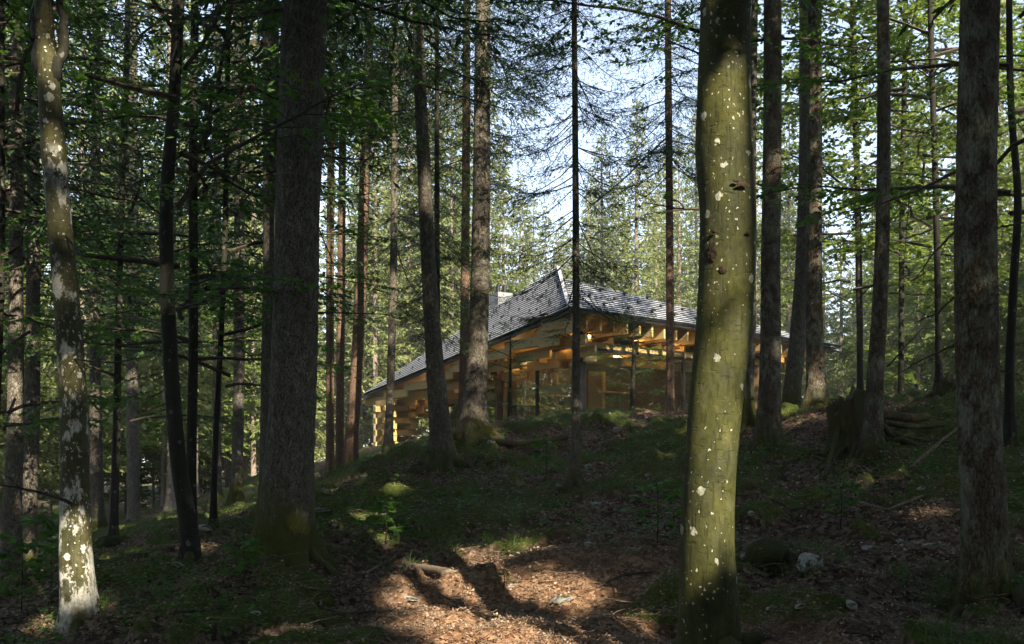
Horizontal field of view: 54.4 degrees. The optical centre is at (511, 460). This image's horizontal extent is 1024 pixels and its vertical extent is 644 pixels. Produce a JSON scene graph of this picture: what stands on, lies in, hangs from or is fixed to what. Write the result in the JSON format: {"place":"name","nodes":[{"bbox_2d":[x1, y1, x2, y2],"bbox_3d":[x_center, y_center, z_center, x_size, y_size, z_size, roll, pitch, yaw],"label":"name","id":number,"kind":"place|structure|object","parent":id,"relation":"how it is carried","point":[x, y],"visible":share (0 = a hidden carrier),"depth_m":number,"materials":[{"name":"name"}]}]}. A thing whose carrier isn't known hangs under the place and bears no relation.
{"place":"outdoors","nodes":[
{"label":"outdoors","id":0,"kind":"place"},
{"bbox_2d":[0,390,1023,643],"bbox_3d":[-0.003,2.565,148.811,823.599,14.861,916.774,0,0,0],"label":"ground","id":1,"kind":"structure","parent":0,"point":[608,420],"depth_m":9.09,"materials":[{"name":"brown soil"}]},
{"bbox_2d":[0,532,58,612],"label":"beech seedling","id":2,"kind":"object","parent":1,"relation":"on","point":[7,592],"visible":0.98,"depth_m":8.54,"materials":[{"name":"green plant"}]},
{"bbox_2d":[0,2,89,493],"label":"spruce tree","id":3,"kind":"object","parent":1,"relation":"on","point":[53,459],"visible":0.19,"depth_m":29.98,"materials":[{"name":"green plant"}]},
{"bbox_2d":[16,503,101,587],"bbox_3d":[-4.816,0.904,10.418,1.019,0.932,0.684,0,0,29],"label":"beech seedling","id":4,"kind":"object","parent":1,"relation":"on","point":[51,527],"visible":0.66,"depth_m":10.42,"materials":[{"name":"green plant"}]},
{"bbox_2d":[0,0,154,643],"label":"beech tree","id":5,"kind":"object","parent":1,"relation":"on","point":[79,601],"visible":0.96,"depth_m":7.43,"materials":[{"name":"grey plant"}]},
{"bbox_2d":[0,1,154,485],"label":"spruce tree","id":6,"kind":"object","parent":1,"relation":"on","point":[105,436],"visible":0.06,"depth_m":38.59,"materials":[{"name":"green plant"}]},
{"bbox_2d":[0,111,181,469],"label":"beech tree","id":7,"kind":"object","parent":1,"relation":"on","point":[107,460],"visible":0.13,"depth_m":33.12,"materials":[{"name":"green plant"}]},
{"bbox_2d":[4,0,184,567],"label":"spruce tree","id":8,"kind":"object","parent":1,"relation":"on","point":[33,275],"visible":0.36,"depth_m":14.93,"materials":[{"name":"green plant"}]},
{"bbox_2d":[5,0,213,531],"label":"spruce tree","id":9,"kind":"object","parent":1,"relation":"on","point":[98,518],"visible":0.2,"depth_m":17.94,"materials":[{"name":"green plant"}]},
{"bbox_2d":[0,0,221,580],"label":"spruce tree","id":10,"kind":"object","parent":1,"relation":"on","point":[16,163],"visible":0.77,"depth_m":11.94,"materials":[{"name":"green plant"}]},
{"bbox_2d":[0,0,225,440],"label":"beech tree","id":11,"kind":"object","parent":1,"relation":"on","point":[4,63],"visible":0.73,"depth_m":10.48,"materials":[{"name":"green plant"}]},
{"bbox_2d":[58,379,185,502],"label":"beech tree","id":12,"kind":"object","parent":1,"relation":"on","point":[142,495],"visible":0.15,"depth_m":45.57,"materials":[{"name":"green plant"}]},
{"bbox_2d":[40,0,212,521],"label":"spruce tree","id":13,"kind":"object","parent":1,"relation":"on","point":[133,480],"visible":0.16,"depth_m":24.86,"materials":[{"name":"green plant"}]},
{"bbox_2d":[24,200,260,506],"bbox_3d":[-12.063,-4.174,33.812,8.278,12.021,6.763,0,0,0],"label":"beech tree","id":14,"kind":"object","parent":1,"relation":"on","point":[152,439],"visible":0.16,"depth_m":33.62,"materials":[{"name":"green plant"}]},
{"bbox_2d":[102,0,233,460],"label":"spruce tree","id":15,"kind":"object","parent":1,"relation":"on","point":[158,442],"visible":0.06,"depth_m":39.43,"materials":[{"name":"green plant"}]},
{"bbox_2d":[2,0,337,535],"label":"beech tree","id":16,"kind":"object","parent":1,"relation":"on","point":[114,493],"visible":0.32,"depth_m":15.96,"materials":[{"name":"green plant"}]},
{"bbox_2d":[81,0,260,513],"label":"spruce tree","id":17,"kind":"object","parent":1,"relation":"on","point":[205,394],"visible":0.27,"depth_m":29.56,"materials":[{"name":"green plant"}]},
{"bbox_2d":[110,1,262,503],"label":"spruce tree","id":18,"kind":"object","parent":1,"relation":"on","point":[220,494],"visible":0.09,"depth_m":23.94,"materials":[{"name":"green plant"}]},
{"bbox_2d":[145,344,232,489],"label":"beech tree","id":19,"kind":"object","parent":1,"relation":"on","point":[203,467],"visible":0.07,"depth_m":43.74,"materials":[{"name":"green plant"}]},
{"bbox_2d":[148,308,230,493],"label":"spruce tree","id":20,"kind":"object","parent":1,"relation":"on","point":[203,488],"visible":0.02,"depth_m":47.93,"materials":[{"name":"green plant"}]},
{"bbox_2d":[141,237,261,496],"bbox_3d":[-12.447,-3.584,38.002,5.357,10.742,6.422,0,0,36],"label":"beech tree","id":21,"kind":"object","parent":1,"relation":"on","point":[227,447],"visible":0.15,"depth_m":38.30,"materials":[{"name":"green plant"}]},
{"bbox_2d":[0,0,412,565],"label":"beech tree","id":22,"kind":"object","parent":1,"relation":"on","point":[189,541],"visible":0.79,"depth_m":9.92,"materials":[{"name":"green plant"}]},
{"bbox_2d":[3,0,414,527],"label":"beech tree","id":23,"kind":"object","parent":1,"relation":"on","point":[213,512],"visible":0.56,"depth_m":13.97,"materials":[{"name":"green plant"}]},
{"bbox_2d":[185,350,260,488],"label":"beech tree","id":24,"kind":"object","parent":1,"relation":"on","point":[224,464],"visible":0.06,"depth_m":46.94,"materials":[{"name":"green plant"}]},
{"bbox_2d":[126,0,336,506],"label":"spruce tree","id":25,"kind":"object","parent":1,"relation":"on","point":[236,490],"visible":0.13,"depth_m":19.91,"materials":[{"name":"green plant"}]},
{"bbox_2d":[222,533,264,586],"bbox_3d":[-2.204,0.834,8.148,0.355,0.481,0.508,0,0,0],"label":"beech seedling","id":26,"kind":"object","parent":1,"relation":"on","point":[251,542],"visible":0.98,"depth_m":8.14,"materials":[{"name":"green plant"}]},
{"bbox_2d":[3,0,495,521],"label":"beech tree","id":27,"kind":"object","parent":1,"relation":"on","point":[193,278],"visible":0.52,"depth_m":13.44,"materials":[{"name":"green plant"}]},
{"bbox_2d":[188,1,320,476],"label":"spruce tree","id":28,"kind":"object","parent":1,"relation":"on","point":[253,429],"visible":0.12,"depth_m":42.49,"materials":[{"name":"green plant"}]},
{"bbox_2d":[101,0,444,525],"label":"spruce tree","id":29,"kind":"object","parent":1,"relation":"on","point":[268,40],"visible":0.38,"depth_m":13.39,"materials":[{"name":"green plant"}]},
{"bbox_2d":[102,0,539,608],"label":"spruce tree","id":30,"kind":"object","parent":1,"relation":"on","point":[284,524],"visible":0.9,"depth_m":8.83,"materials":[{"name":"brown plant"}]},
{"bbox_2d":[314,304,344,461],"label":"spruce tree","id":31,"kind":"object","parent":1,"relation":"on","point":[319,452],"visible":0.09,"depth_m":44.94,"materials":[{"name":"green plant"}]},
{"bbox_2d":[317,178,348,444],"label":"spruce tree","id":32,"kind":"object","parent":1,"relation":"on","point":[335,246],"visible":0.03,"depth_m":91.56,"materials":[{"name":"green plant"}]},
{"bbox_2d":[250,0,428,474],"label":"spruce tree","id":33,"kind":"object","parent":1,"relation":"on","point":[330,458],"visible":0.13,"depth_m":21.91,"materials":[{"name":"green plant"}]},
{"bbox_2d":[259,0,429,466],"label":"spruce tree","id":34,"kind":"object","parent":1,"relation":"on","point":[339,442],"visible":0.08,"depth_m":22.90,"materials":[{"name":"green plant"}]},
{"bbox_2d":[315,129,406,448],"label":"spruce tree","id":35,"kind":"object","parent":1,"relation":"on","point":[363,436],"visible":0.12,"depth_m":59.36,"materials":[{"name":"green plant"}]},
{"bbox_2d":[279,2,446,464],"bbox_3d":[-3.279,-10.655,21.789,4.189,22.350,4.615,0,0,0],"label":"spruce tree","id":36,"kind":"object","parent":1,"relation":"on","point":[351,451],"visible":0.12,"depth_m":21.89,"materials":[{"name":"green plant"}]},
{"bbox_2d":[194,0,542,522],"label":"beech tree","id":37,"kind":"object","parent":1,"relation":"on","point":[381,122],"visible":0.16,"depth_m":13.09,"materials":[{"name":"green plant"}]},
{"bbox_2d":[334,94,418,441],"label":"spruce tree","id":38,"kind":"object","parent":1,"relation":"on","point":[374,338],"visible":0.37,"depth_m":49.86,"materials":[{"name":"green plant"}]},
{"bbox_2d":[334,40,428,436],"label":"spruce tree","id":39,"kind":"object","parent":1,"relation":"on","point":[399,229],"visible":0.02,"depth_m":63.46,"materials":[{"name":"green plant"}]},
{"bbox_2d":[367,493,404,543],"bbox_3d":[-1.223,0.572,9.686,0.380,0.531,0.566,0,0,-11],"label":"beech seedling","id":40,"kind":"object","parent":1,"relation":"on","point":[374,518],"visible":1,"depth_m":9.63,"materials":[{"name":"green plant"}]},
{"bbox_2d":[345,8,459,435],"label":"spruce tree","id":41,"kind":"object","parent":1,"relation":"on","point":[401,341],"visible":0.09,"depth_m":54.50,"materials":[{"name":"green plant"}]},
{"bbox_2d":[319,0,501,453],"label":"spruce tree","id":42,"kind":"object","parent":1,"relation":"on","point":[388,441],"visible":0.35,"depth_m":19.96,"materials":[{"name":"green plant"}]},
{"bbox_2d":[380,18,469,424],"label":"spruce tree","id":43,"kind":"object","parent":1,"relation":"on","point":[421,343],"visible":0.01,"depth_m":59.74,"materials":[{"name":"green plant"}]},
{"bbox_2d":[361,0,515,360],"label":"spruce tree","id":44,"kind":"object","parent":1,"relation":"on","point":[437,180],"visible":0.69,"depth_m":16.46,"materials":[{"name":"green plant"}]},
{"bbox_2d":[402,562,485,579],"bbox_3d":[-0.650,0.967,8.693,0.197,0.108,1.143,0,0,-41],"label":"fallen log","id":45,"kind":"object","parent":1,"relation":"on","point":[433,569],"visible":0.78,"depth_m":8.55,"materials":[{"name":"brown wood"}]},
{"bbox_2d":[326,0,568,478],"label":"spruce tree","id":46,"kind":"object","parent":1,"relation":"on","point":[444,454],"visible":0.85,"depth_m":14.90,"materials":[{"name":"brown plant"}]},
{"bbox_2d":[395,43,499,430],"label":"spruce tree","id":47,"kind":"object","parent":1,"relation":"on","point":[451,323],"visible":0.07,"depth_m":51.67,"materials":[{"name":"green plant"}]},
{"bbox_2d":[332,0,592,452],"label":"spruce tree","id":48,"kind":"object","parent":1,"relation":"on","point":[474,423],"visible":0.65,"depth_m":16.87,"materials":[{"name":"brown plant"}]},
{"bbox_2d":[368,0,566,427],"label":"spruce tree","id":49,"kind":"object","parent":1,"relation":"on","point":[466,148],"visible":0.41,"depth_m":20.94,"materials":[{"name":"green plant"}]},
{"bbox_2d":[455,81,522,299],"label":"spruce tree","id":50,"kind":"object","parent":1,"relation":"on","point":[492,216],"visible":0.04,"depth_m":59.87,"materials":[{"name":"green plant"}]},
{"bbox_2d":[489,138,531,293],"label":"spruce tree","id":51,"kind":"object","parent":1,"relation":"on","point":[503,277],"visible":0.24,"depth_m":55.87,"materials":[{"name":"green plant"}]},
{"bbox_2d":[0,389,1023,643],"bbox_3d":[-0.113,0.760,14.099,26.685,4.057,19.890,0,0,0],"label":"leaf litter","id":52,"kind":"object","parent":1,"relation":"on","point":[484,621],"visible":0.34,"depth_m":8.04,"materials":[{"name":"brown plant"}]},
{"bbox_2d":[0,385,1023,643],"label":"herbs","id":53,"kind":"object","parent":1,"relation":"on","point":[10,639],"visible":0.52,"depth_m":9.48,"materials":[{"name":"green plant"}]},
{"bbox_2d":[487,316,543,417],"bbox_3d":[-0.163,-1.860,21.980,1.862,2.685,2.145,0,0,0],"label":"spruce tree","id":54,"kind":"object","parent":1,"relation":"on","point":[509,400],"visible":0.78,"depth_m":21.96,"materials":[{"name":"green plant"}]},
{"bbox_2d":[505,172,541,287],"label":"spruce tree","id":55,"kind":"object","parent":1,"relation":"on","point":[523,213],"visible":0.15,"depth_m":63.90,"materials":[{"name":"green plant"}]},
{"bbox_2d":[478,434,568,446],"bbox_3d":[0.191,-0.299,16.400,1.558,0.291,0.378,0,0,-12],"label":"fallen log","id":56,"kind":"object","parent":1,"relation":"on","point":[509,443],"visible":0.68,"depth_m":16.21,"materials":[{"name":"brown wood"}]},
{"bbox_2d":[35,394,1023,643],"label":"grass","id":57,"kind":"structure","parent":1,"relation":"on","point":[949,631],"depth_m":8.02,"materials":[{"name":"green plant"}]},
{"bbox_2d":[532,206,557,281],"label":"spruce tree","id":58,"kind":"object","parent":1,"relation":"on","point":[543,245],"visible":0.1,"depth_m":69.87,"materials":[{"name":"green plant"}]},
{"bbox_2d":[530,433,562,477],"bbox_3d":[0.459,-0.061,13.463,0.464,0.631,0.677,0,0,0],"label":"beech seedling","id":59,"kind":"object","parent":1,"relation":"on","point":[539,440],"visible":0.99,"depth_m":13.39,"materials":[{"name":"green plant"}]},
{"bbox_2d":[458,0,680,493],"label":"spruce tree","id":60,"kind":"object","parent":1,"relation":"on","point":[574,477],"visible":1,"depth_m":11.95,"materials":[{"name":"green plant"}]},
{"bbox_2d":[571,188,600,283],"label":"spruce tree","id":61,"kind":"object","parent":1,"relation":"on","point":[584,217],"visible":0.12,"depth_m":61.86,"materials":[{"name":"green plant"}]},
{"bbox_2d":[363,266,841,445],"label":"wooden house","id":62,"kind":"structure","parent":1,"relation":"on","point":[551,370],"depth_m":32.62,"materials":[{"name":"brown wood"}]},
{"bbox_2d":[580,132,628,290],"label":"spruce tree","id":63,"kind":"object","parent":1,"relation":"on","point":[604,223],"visible":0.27,"depth_m":51.88,"materials":[{"name":"green plant"}]},
{"bbox_2d":[594,167,633,294],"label":"spruce tree","id":64,"kind":"object","parent":1,"relation":"on","point":[624,230],"visible":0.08,"depth_m":57.91,"materials":[{"name":"green plant"}]},
{"bbox_2d":[562,0,700,412],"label":"spruce tree","id":65,"kind":"object","parent":1,"relation":"on","point":[668,138],"visible":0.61,"depth_m":20.91,"materials":[{"name":"green plant"}]},
{"bbox_2d":[586,308,676,411],"bbox_3d":[2.801,-2.159,23.599,2.232,2.783,1.923,0,0,0],"label":"tree","id":66,"kind":"object","parent":1,"relation":"on","point":[632,393],"visible":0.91,"depth_m":23.47,"materials":[{"name":"green plant"}]},
{"bbox_2d":[598,94,679,302],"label":"spruce tree","id":67,"kind":"object","parent":1,"relation":"on","point":[636,289],"visible":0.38,"depth_m":48.85,"materials":[{"name":"green plant"}]},
{"bbox_2d":[615,477,682,544],"bbox_3d":[1.257,0.454,8.735,0.679,0.631,0.456,0,0,21],"label":"beech seedling","id":68,"kind":"object","parent":1,"relation":"on","point":[665,498],"visible":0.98,"depth_m":8.69,"materials":[{"name":"green plant"}]},
{"bbox_2d":[640,190,665,301],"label":"spruce tree","id":69,"kind":"object","parent":1,"relation":"on","point":[654,227],"visible":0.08,"depth_m":55.94,"materials":[{"name":"green plant"}]},
{"bbox_2d":[651,134,699,309],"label":"spruce tree","id":70,"kind":"object","parent":1,"relation":"on","point":[678,278],"visible":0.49,"depth_m":50.84,"materials":[{"name":"green plant"}]},
{"bbox_2d":[673,110,699,310],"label":"spruce tree","id":71,"kind":"object","parent":1,"relation":"on","point":[695,217],"visible":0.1,"depth_m":55.87,"materials":[{"name":"green plant"}]},
{"bbox_2d":[454,0,930,88],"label":"beech tree","id":72,"kind":"object","parent":1,"relation":"on","point":[684,29],"visible":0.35,"depth_m":12.90,"materials":[{"name":"green plant"}]},
{"bbox_2d":[634,0,771,643],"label":"beech tree","id":73,"kind":"object","parent":1,"relation":"on","point":[708,610],"visible":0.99,"depth_m":5.37,"materials":[{"name":"green plant"}]},
{"bbox_2d":[684,0,758,437],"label":"spruce tree","id":74,"kind":"object","parent":1,"relation":"on","point":[748,412],"visible":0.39,"depth_m":14.92,"materials":[{"name":"brown plant"}]},
{"bbox_2d":[740,537,788,577],"bbox_3d":[1.910,0.763,7.556,0.383,0.322,0.453,-7,-25,0],"label":"rock","id":75,"kind":"object","parent":1,"relation":"on","point":[765,550],"visible":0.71,"depth_m":7.41,"materials":[{"name":"stone"}]},
{"bbox_2d":[749,0,786,454],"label":"spruce tree","id":76,"kind":"object","parent":1,"relation":"on","point":[768,427],"visible":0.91,"depth_m":12.90,"materials":[{"name":"brown plant"}]},
{"bbox_2d":[756,74,792,331],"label":"spruce tree","id":77,"kind":"object","parent":1,"relation":"on","point":[758,177],"visible":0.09,"depth_m":53.66,"materials":[{"name":"green plant"}]},
{"bbox_2d":[758,115,805,364],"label":"spruce tree","id":78,"kind":"object","parent":1,"relation":"on","point":[788,307],"visible":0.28,"depth_m":49.90,"materials":[{"name":"green plant"}]},
{"bbox_2d":[796,552,822,572],"bbox_3d":[2.182,0.762,7.242,0.214,0.160,0.225,22,-6,0],"label":"rock","id":79,"kind":"object","parent":1,"relation":"on","point":[816,559],"visible":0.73,"depth_m":7.18,"materials":[{"name":"stone"}]},
{"bbox_2d":[798,0,831,409],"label":"spruce tree","id":80,"kind":"object","parent":1,"relation":"on","point":[816,390],"visible":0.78,"depth_m":15.20,"materials":[{"name":"brown plant"}]},
{"bbox_2d":[781,0,851,404],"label":"spruce tree","id":81,"kind":"object","parent":1,"relation":"on","point":[792,389],"visible":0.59,"depth_m":16.41,"materials":[{"name":"brown plant"}]},
{"bbox_2d":[801,216,844,396],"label":"spruce tree","id":82,"kind":"object","parent":1,"relation":"on","point":[829,309],"visible":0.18,"depth_m":61.76,"materials":[{"name":"green plant"}]},
{"bbox_2d":[816,475,866,527],"bbox_3d":[2.825,0.368,8.600,0.509,0.481,0.342,0,0,-36],"label":"beech seedling","id":83,"kind":"object","parent":1,"relation":"on","point":[841,502],"visible":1,"depth_m":8.58,"materials":[{"name":"green plant"}]},
{"bbox_2d":[824,226,864,398],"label":"spruce tree","id":84,"kind":"object","parent":1,"relation":"on","point":[842,358],"visible":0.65,"depth_m":47.88,"materials":[{"name":"green plant"}]},
{"bbox_2d":[764,388,957,476],"bbox_3d":[4.207,-0.330,11.832,1.982,1.083,2.167,0,0,-42],"label":"tree stump","id":85,"kind":"object","parent":1,"relation":"on","point":[844,415],"visible":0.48,"depth_m":11.87,"materials":[{"name":"brown wood"}]},
{"bbox_2d":[844,261,884,394],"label":"spruce tree","id":86,"kind":"object","parent":1,"relation":"on","point":[865,314],"visible":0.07,"depth_m":59.91,"materials":[{"name":"green plant"}]},
{"bbox_2d":[812,0,940,466],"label":"spruce tree","id":87,"kind":"object","parent":1,"relation":"on","point":[872,436],"visible":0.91,"depth_m":11.53,"materials":[{"name":"brown plant"}]},
{"bbox_2d":[751,0,1023,448],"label":"beech tree","id":88,"kind":"object","parent":1,"relation":"on","point":[1010,434],"visible":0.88,"depth_m":11.08,"materials":[{"name":"green plant"}]},
{"bbox_2d":[756,0,1023,382],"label":"beech tree","id":89,"kind":"object","parent":1,"relation":"on","point":[934,156],"visible":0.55,"depth_m":16.94,"materials":[{"name":"green plant"}]},
{"bbox_2d":[756,0,1023,393],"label":"beech tree","id":90,"kind":"object","parent":1,"relation":"on","point":[901,235],"visible":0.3,"depth_m":19.96,"materials":[{"name":"green plant"}]},
{"bbox_2d":[756,0,1023,389],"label":"beech tree","id":91,"kind":"object","parent":1,"relation":"on","point":[859,287],"visible":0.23,"depth_m":20.79,"materials":[{"name":"green plant"}]},
{"bbox_2d":[863,160,926,396],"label":"spruce tree","id":92,"kind":"object","parent":1,"relation":"on","point":[892,388],"visible":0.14,"depth_m":49.75,"materials":[{"name":"green plant"}]},
{"bbox_2d":[839,201,953,392],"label":"beech tree","id":93,"kind":"object","parent":1,"relation":"on","point":[893,366],"visible":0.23,"depth_m":46.24,"materials":[{"name":"green plant"}]},
{"bbox_2d":[866,92,949,392],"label":"spruce tree","id":94,"kind":"object","parent":1,"relation":"on","point":[926,385],"visible":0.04,"depth_m":55.70,"materials":[{"name":"green plant"}]},
{"bbox_2d":[802,0,1023,624],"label":"fir tree","id":95,"kind":"object","parent":1,"relation":"on","point":[985,561],"visible":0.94,"depth_m":6.21,"materials":[{"name":"brown plant"}]},
{"bbox_2d":[883,411,951,422],"bbox_3d":[5.402,-0.519,12.883,1.354,0.241,0.249,0,0,-5],"label":"fallen log","id":96,"kind":"object","parent":1,"relation":"on","point":[902,417],"visible":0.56,"depth_m":12.82,"materials":[{"name":"brown wood"}]},
{"bbox_2d":[814,0,1023,234],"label":"beech tree","id":97,"kind":"object","parent":1,"relation":"on","point":[924,95],"visible":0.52,"depth_m":13.43,"materials":[{"name":"green plant"}]},
{"bbox_2d":[822,0,1023,324],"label":"beech tree","id":98,"kind":"object","parent":1,"relation":"on","point":[1001,130],"visible":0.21,"depth_m":23.26,"materials":[{"name":"green plant"}]},
{"bbox_2d":[871,21,1023,362],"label":"beech tree","id":99,"kind":"object","parent":1,"relation":"on","point":[948,307],"visible":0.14,"depth_m":32.31,"materials":[{"name":"green plant"}]},
{"bbox_2d":[906,373,1003,405],"bbox_3d":[6.120,-0.937,14.002,2.099,0.651,1.265,0,0,44],"label":"tree stump","id":100,"kind":"object","parent":1,"relation":"on","point":[943,386],"visible":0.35,"depth_m":14.10,"materials":[{"name":"brown wood"}]},
{"bbox_2d":[892,0,1023,384],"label":"spruce tree","id":101,"kind":"object","parent":1,"relation":"on","point":[1021,116],"visible":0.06,"depth_m":39.57,"materials":[{"name":"green plant"}]},
{"bbox_2d":[896,0,1023,375],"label":"spruce tree","id":102,"kind":"object","parent":1,"relation":"on","point":[946,353],"visible":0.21,"depth_m":34.98,"materials":[{"name":"green plant"}]},
{"bbox_2d":[941,10,1023,374],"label":"spruce tree","id":103,"kind":"object","parent":1,"relation":"on","point":[1021,287],"visible":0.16,"depth_m":36.34,"materials":[{"name":"green plant"}]},
{"bbox_2d":[941,0,1023,388],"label":"spruce tree","id":104,"kind":"object","parent":1,"relation":"on","point":[1008,140],"visible":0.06,"depth_m":44.48,"materials":[{"name":"green plant"}]},
{"bbox_2d":[9,0,1023,462],"label":"sky","id":105,"kind":"structure","parent":0,"point":[562,212],"materials":[{"name":"blue"}]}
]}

